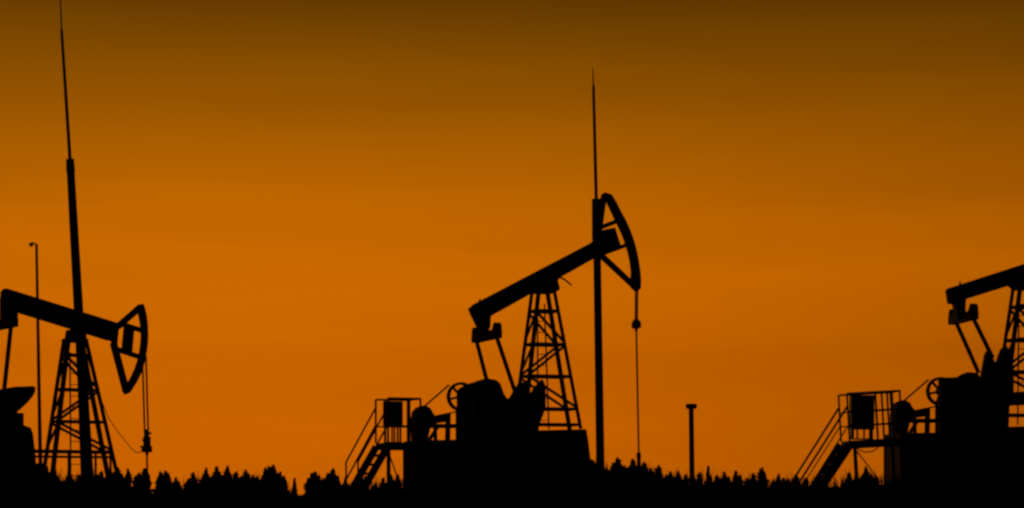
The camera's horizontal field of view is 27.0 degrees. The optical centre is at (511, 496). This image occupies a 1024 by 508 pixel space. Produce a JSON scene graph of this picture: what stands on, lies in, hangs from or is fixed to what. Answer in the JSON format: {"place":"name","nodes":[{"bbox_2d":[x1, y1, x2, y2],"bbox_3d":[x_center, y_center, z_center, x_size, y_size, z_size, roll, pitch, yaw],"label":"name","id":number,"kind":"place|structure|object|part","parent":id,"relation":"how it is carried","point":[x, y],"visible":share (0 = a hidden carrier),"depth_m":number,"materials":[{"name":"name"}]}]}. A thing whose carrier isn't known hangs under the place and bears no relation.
{"place":"outdoors","nodes":[
{"label":"outdoors","id":0,"kind":"place"},
{"bbox_2d":[0,476,1023,507],"bbox_3d":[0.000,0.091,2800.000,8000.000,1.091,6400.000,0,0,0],"label":"ground","id":1,"kind":"structure","parent":0,"point":[606,494],"depth_m":43.41,"materials":[{"name":"soil"}]},
{"bbox_2d":[29,242,41,462],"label":"lamp post","id":2,"kind":"object","parent":1,"relation":"on","point":[31,244],"visible":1,"depth_m":65.96,"materials":[{"name":"metal"}]},
{"bbox_2d":[42,466,52,479],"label":"young spruce","id":3,"kind":"object","parent":1,"relation":"on","point":[46,468],"visible":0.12,"depth_m":48.66,"materials":[{"name":"black plant"}]},
{"bbox_2d":[34,449,111,475],"bbox_3d":[-11.448,-0.265,55.632,2.104,1.930,0.050,0,0,-32],"label":"safety fence","id":4,"kind":"object","parent":1,"relation":"on","point":[39,456],"visible":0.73,"depth_m":55.55,"materials":[{"name":"metal"}]},
{"bbox_2d":[0,288,151,483],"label":"pumpjack","id":5,"kind":"object","parent":1,"relation":"on","point":[17,448],"visible":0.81,"depth_m":57.68,"materials":[{"name":"metal"}]},
{"bbox_2d":[60,0,92,478],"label":"lightning mast","id":6,"kind":"object","parent":1,"relation":"on","point":[85,425],"visible":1,"depth_m":49.91,"materials":[{"name":"metal"}]},
{"bbox_2d":[113,467,121,478],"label":"young spruce","id":7,"kind":"object","parent":1,"relation":"on","point":[118,471],"visible":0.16,"depth_m":51.15,"materials":[{"name":"black plant"}]},
{"bbox_2d":[123,468,132,487],"bbox_3d":[-9.033,0.028,50.052,0.656,1.399,0.722,0,0,35],"label":"young spruce","id":8,"kind":"object","parent":1,"relation":"on","point":[127,475],"visible":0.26,"depth_m":50.08,"materials":[{"name":"black plant"}]},
{"bbox_2d":[132,476,139,488],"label":"young spruce","id":9,"kind":"object","parent":1,"relation":"on","point":[135,478],"visible":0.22,"depth_m":48.61,"materials":[{"name":"black plant"}]},
{"bbox_2d":[139,468,147,486],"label":"young spruce","id":10,"kind":"object","parent":1,"relation":"on","point":[144,472],"visible":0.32,"depth_m":50.87,"materials":[{"name":"black plant"}]},
{"bbox_2d":[144,473,151,492],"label":"young spruce","id":11,"kind":"object","parent":1,"relation":"on","point":[148,481],"visible":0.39,"depth_m":50.40,"materials":[{"name":"black plant"}]},
{"bbox_2d":[152,471,160,493],"bbox_3d":[-8.491,0.058,51.294,0.671,1.382,0.739,0,0,-11],"label":"young spruce","id":12,"kind":"object","parent":1,"relation":"on","point":[156,482],"visible":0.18,"depth_m":51.20,"materials":[{"name":"black plant"}]},
{"bbox_2d":[156,473,164,492],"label":"young spruce","id":13,"kind":"object","parent":1,"relation":"on","point":[161,479],"visible":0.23,"depth_m":50.02,"materials":[{"name":"black plant"}]},
{"bbox_2d":[163,470,169,479],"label":"young spruce","id":14,"kind":"object","parent":1,"relation":"on","point":[166,474],"visible":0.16,"depth_m":52.62,"materials":[{"name":"black plant"}]},
{"bbox_2d":[164,475,173,486],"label":"young spruce","id":15,"kind":"object","parent":1,"relation":"on","point":[168,480],"visible":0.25,"depth_m":48.51,"materials":[{"name":"black plant"}]},
{"bbox_2d":[188,472,197,488],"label":"young spruce","id":16,"kind":"object","parent":1,"relation":"on","point":[193,476],"visible":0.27,"depth_m":48.85,"materials":[{"name":"black plant"}]},
{"bbox_2d":[201,468,209,481],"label":"young spruce","id":17,"kind":"object","parent":1,"relation":"on","point":[206,473],"visible":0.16,"depth_m":53.38,"materials":[{"name":"black plant"}]},
{"bbox_2d":[211,466,218,485],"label":"young spruce","id":18,"kind":"object","parent":1,"relation":"on","point":[216,471],"visible":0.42,"depth_m":48.22,"materials":[{"name":"black plant"}]},
{"bbox_2d":[216,471,224,486],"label":"young spruce","id":19,"kind":"object","parent":1,"relation":"on","point":[218,478],"visible":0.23,"depth_m":48.19,"materials":[{"name":"black plant"}]},
{"bbox_2d":[223,465,231,486],"bbox_3d":[-6.875,-0.011,51.745,0.757,1.505,0.834,0,0,38],"label":"young spruce","id":20,"kind":"object","parent":1,"relation":"on","point":[227,474],"visible":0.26,"depth_m":51.62,"materials":[{"name":"black plant"}]},
{"bbox_2d":[232,471,238,484],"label":"young spruce","id":21,"kind":"object","parent":1,"relation":"on","point":[235,474],"visible":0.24,"depth_m":50.72,"materials":[{"name":"black plant"}]},
{"bbox_2d":[241,470,248,484],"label":"young spruce","id":22,"kind":"object","parent":1,"relation":"on","point":[244,474],"visible":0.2,"depth_m":48.17,"materials":[{"name":"black plant"}]},
{"bbox_2d":[261,467,266,484],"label":"young spruce","id":23,"kind":"object","parent":1,"relation":"on","point":[264,472],"visible":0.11,"depth_m":50.72,"materials":[{"name":"black plant"}]},
{"bbox_2d":[263,466,274,482],"bbox_3d":[-5.695,-0.001,50.061,0.903,1.472,0.811,0,0,-36],"label":"young spruce","id":24,"kind":"object","parent":1,"relation":"on","point":[268,475],"visible":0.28,"depth_m":49.98,"materials":[{"name":"black plant"}]},
{"bbox_2d":[271,465,278,475],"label":"young spruce","id":25,"kind":"object","parent":1,"relation":"on","point":[273,467],"visible":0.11,"depth_m":50.90,"materials":[{"name":"black plant"}]},
{"bbox_2d":[278,471,285,487],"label":"young spruce","id":26,"kind":"object","parent":1,"relation":"on","point":[280,475],"visible":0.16,"depth_m":49.75,"materials":[{"name":"black plant"}]},
{"bbox_2d":[293,477,297,494],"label":"young spruce","id":27,"kind":"object","parent":1,"relation":"on","point":[294,484],"visible":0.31,"depth_m":51.00,"materials":[{"name":"black plant"}]},
{"bbox_2d":[303,478,310,492],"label":"young spruce","id":28,"kind":"object","parent":1,"relation":"on","point":[307,483],"visible":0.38,"depth_m":51.41,"materials":[{"name":"black plant"}]},
{"bbox_2d":[307,471,319,489],"bbox_3d":[-4.534,0.051,49.315,0.663,1.290,0.599,0,0,3],"label":"young spruce","id":29,"kind":"object","parent":1,"relation":"on","point":[314,477],"visible":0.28,"depth_m":49.23,"materials":[{"name":"black plant"}]},
{"bbox_2d":[326,471,335,488],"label":"young spruce","id":30,"kind":"object","parent":1,"relation":"on","point":[330,474],"visible":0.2,"depth_m":50.66,"materials":[{"name":"black plant"}]},
{"bbox_2d":[330,475,342,489],"bbox_3d":[-3.995,0.065,48.622,0.699,1.120,0.628,0,0,2],"label":"young spruce","id":31,"kind":"object","parent":1,"relation":"on","point":[335,482],"visible":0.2,"depth_m":48.62,"materials":[{"name":"black plant"}]},
{"bbox_2d":[351,471,364,489],"bbox_3d":[-3.527,0.043,49.257,0.738,1.298,0.822,0,0,41],"label":"young spruce","id":32,"kind":"object","parent":1,"relation":"on","point":[360,476],"visible":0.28,"depth_m":49.26,"materials":[{"name":"black plant"}]},
{"bbox_2d":[345,397,420,487],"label":"service platform","id":33,"kind":"structure","parent":1,"relation":"on","point":[385,451],"depth_m":57.90,"materials":[{"name":"paint"}]},
{"bbox_2d":[383,401,402,442],"bbox_3d":[-3.244,-2.035,58.133,0.461,1.133,0.340,0,0,-23],"label":"control cabinet","id":34,"kind":"object","parent":33,"relation":"on","point":[395,412],"visible":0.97,"depth_m":58.02,"materials":[{"name":"metal"}]},
{"bbox_3d":[-3.180,-2.258,57.985,0.381,0.608,0.018,0,0,-23],"label":"cabinet door","id":35,"kind":"part","parent":34,"relation":"part of","materials":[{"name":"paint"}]},
{"bbox_2d":[386,474,393,487],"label":"young spruce","id":36,"kind":"object","parent":1,"relation":"on","point":[391,478],"visible":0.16,"depth_m":50.84,"materials":[{"name":"black plant"}]},
{"bbox_2d":[393,474,402,487],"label":"young spruce","id":37,"kind":"object","parent":1,"relation":"on","point":[396,482],"visible":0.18,"depth_m":50.34,"materials":[{"name":"black plant"}]},
{"bbox_2d":[0,457,1023,502],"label":"weeds","id":38,"kind":"object","parent":1,"relation":"on","point":[961,482],"visible":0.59,"depth_m":44.41,"materials":[{"name":"black plant"}]},
{"bbox_2d":[403,192,640,488],"bbox_3d":[0.409,-3.870,59.831,6.868,9.541,2.120,0,0,-19],"label":"pumpjack","id":39,"kind":"object","parent":1,"relation":"on","point":[497,431],"visible":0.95,"depth_m":59.27,"materials":[{"name":"metal"}]},
{"bbox_2d":[589,459,597,474],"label":"young spruce","id":40,"kind":"object","parent":1,"relation":"on","point":[591,463],"visible":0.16,"depth_m":50.94,"materials":[{"name":"black plant"}]},
{"bbox_2d":[592,67,604,466],"bbox_3d":[2.346,-5.192,56.000,0.500,12.188,0.500,0,0,0],"label":"lightning mast","id":41,"kind":"object","parent":1,"relation":"on","point":[597,238],"visible":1,"depth_m":55.91,"materials":[{"name":"metal"}]},
{"bbox_2d":[611,463,619,475],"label":"young spruce","id":42,"kind":"object","parent":1,"relation":"on","point":[613,466],"visible":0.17,"depth_m":50.39,"materials":[{"name":"black plant"}]},
{"bbox_2d":[610,457,622,471],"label":"young spruce","id":43,"kind":"object","parent":1,"relation":"on","point":[619,466],"visible":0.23,"depth_m":52.91,"materials":[{"name":"black plant"}]},
{"bbox_2d":[620,465,626,476],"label":"young spruce","id":44,"kind":"object","parent":1,"relation":"on","point":[623,471],"visible":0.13,"depth_m":50.39,"materials":[{"name":"black plant"}]},
{"bbox_2d":[628,459,634,471],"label":"young spruce","id":45,"kind":"object","parent":1,"relation":"on","point":[632,461],"visible":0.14,"depth_m":51.38,"materials":[{"name":"black plant"}]},
{"bbox_2d":[637,453,640,464],"bbox_3d":[3.598,-0.232,60.938,1.050,2.064,0.435,0,0,-19],"label":"wellhead","id":46,"kind":"object","parent":1,"relation":"on","point":[638,457],"visible":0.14,"depth_m":60.90,"materials":[{"name":"paint"}]},
{"bbox_2d":[642,462,649,475],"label":"young spruce","id":47,"kind":"object","parent":1,"relation":"on","point":[645,464],"visible":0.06,"depth_m":51.78,"materials":[{"name":"black plant"}]},
{"bbox_2d":[654,465,662,479],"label":"young spruce","id":48,"kind":"object","parent":1,"relation":"on","point":[660,471],"visible":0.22,"depth_m":52.25,"materials":[{"name":"black plant"}]},
{"bbox_2d":[668,471,674,482],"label":"young spruce","id":49,"kind":"object","parent":1,"relation":"on","point":[671,474],"visible":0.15,"depth_m":49.23,"materials":[{"name":"black plant"}]},
{"bbox_2d":[685,404,696,478],"bbox_3d":[5.046,-0.909,60.000,0.340,3.421,0.340,0,0,0],"label":"vent post","id":50,"kind":"object","parent":1,"relation":"on","point":[691,407],"visible":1,"depth_m":59.94,"materials":[{"name":"metal"}]},
{"bbox_2d":[696,472,703,484],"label":"young spruce","id":51,"kind":"object","parent":1,"relation":"on","point":[699,477],"visible":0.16,"depth_m":51.72,"materials":[{"name":"black plant"}]},
{"bbox_2d":[705,466,709,481],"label":"young spruce","id":52,"kind":"object","parent":1,"relation":"on","point":[708,470],"visible":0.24,"depth_m":52.33,"materials":[{"name":"black plant"}]},
{"bbox_2d":[722,471,726,486],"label":"young spruce","id":53,"kind":"object","parent":1,"relation":"on","point":[724,477],"visible":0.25,"depth_m":52.86,"materials":[{"name":"black plant"}]},
{"bbox_2d":[725,476,732,486],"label":"young spruce","id":54,"kind":"object","parent":1,"relation":"on","point":[727,480],"visible":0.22,"depth_m":49.03,"materials":[{"name":"black plant"}]},
{"bbox_2d":[732,470,737,486],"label":"young spruce","id":55,"kind":"object","parent":1,"relation":"on","point":[735,472],"visible":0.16,"depth_m":50.42,"materials":[{"name":"black plant"}]},
{"bbox_2d":[737,474,743,484],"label":"young spruce","id":56,"kind":"object","parent":1,"relation":"on","point":[738,479],"visible":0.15,"depth_m":48.27,"materials":[{"name":"black plant"}]},
{"bbox_2d":[750,472,756,482],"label":"young spruce","id":57,"kind":"object","parent":1,"relation":"on","point":[753,475],"visible":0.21,"depth_m":48.76,"materials":[{"name":"black plant"}]},
{"bbox_2d":[754,467,765,486],"bbox_3d":[5.663,-0.018,48.616,0.570,1.326,0.637,0,0,-8],"label":"young spruce","id":58,"kind":"object","parent":1,"relation":"on","point":[761,472],"visible":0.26,"depth_m":48.61,"materials":[{"name":"black plant"}]},
{"bbox_2d":[774,474,782,488],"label":"young spruce","id":59,"kind":"object","parent":1,"relation":"on","point":[777,478],"visible":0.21,"depth_m":51.19,"materials":[{"name":"black plant"}]},
{"bbox_2d":[792,474,799,486],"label":"young spruce","id":60,"kind":"object","parent":1,"relation":"on","point":[796,478],"visible":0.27,"depth_m":50.17,"materials":[{"name":"black plant"}]},
{"bbox_2d":[792,390,903,487],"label":"service platform","id":61,"kind":"structure","parent":1,"relation":"on","point":[835,459],"depth_m":56.52,"materials":[{"name":"paint"}]},
{"bbox_2d":[849,395,873,439],"bbox_3d":[9.345,-2.123,56.961,0.615,1.180,0.300,0,0,-4],"label":"control cabinet","id":62,"kind":"object","parent":61,"relation":"on","point":[861,402],"visible":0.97,"depth_m":56.82,"materials":[{"name":"metal"}]},
{"bbox_3d":[9.355,-2.255,56.821,0.535,0.836,0.018,0,0,-4],"label":"cabinet door","id":63,"kind":"part","parent":62,"relation":"part of","materials":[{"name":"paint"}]},
{"bbox_2d":[846,472,852,483],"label":"young spruce","id":64,"kind":"object","parent":1,"relation":"on","point":[848,474],"visible":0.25,"depth_m":50.24,"materials":[{"name":"black plant"}]},
{"bbox_2d":[852,473,859,485],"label":"young spruce","id":65,"kind":"object","parent":1,"relation":"on","point":[857,479],"visible":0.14,"depth_m":49.83,"materials":[{"name":"black plant"}]},
{"bbox_2d":[861,466,869,483],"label":"young spruce","id":66,"kind":"object","parent":1,"relation":"on","point":[864,473],"visible":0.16,"depth_m":49.99,"materials":[{"name":"black plant"}]},
{"bbox_2d":[883,264,1023,484],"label":"pumpjack","id":67,"kind":"object","parent":1,"relation":"on","point":[974,431],"visible":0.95,"depth_m":58.07,"materials":[{"name":"metal"}]},
{"bbox_2d":[0,0,1023,494],"label":"sky","id":68,"kind":"structure","parent":0,"point":[306,205],"materials":[{"name":"orange"}]}
]}

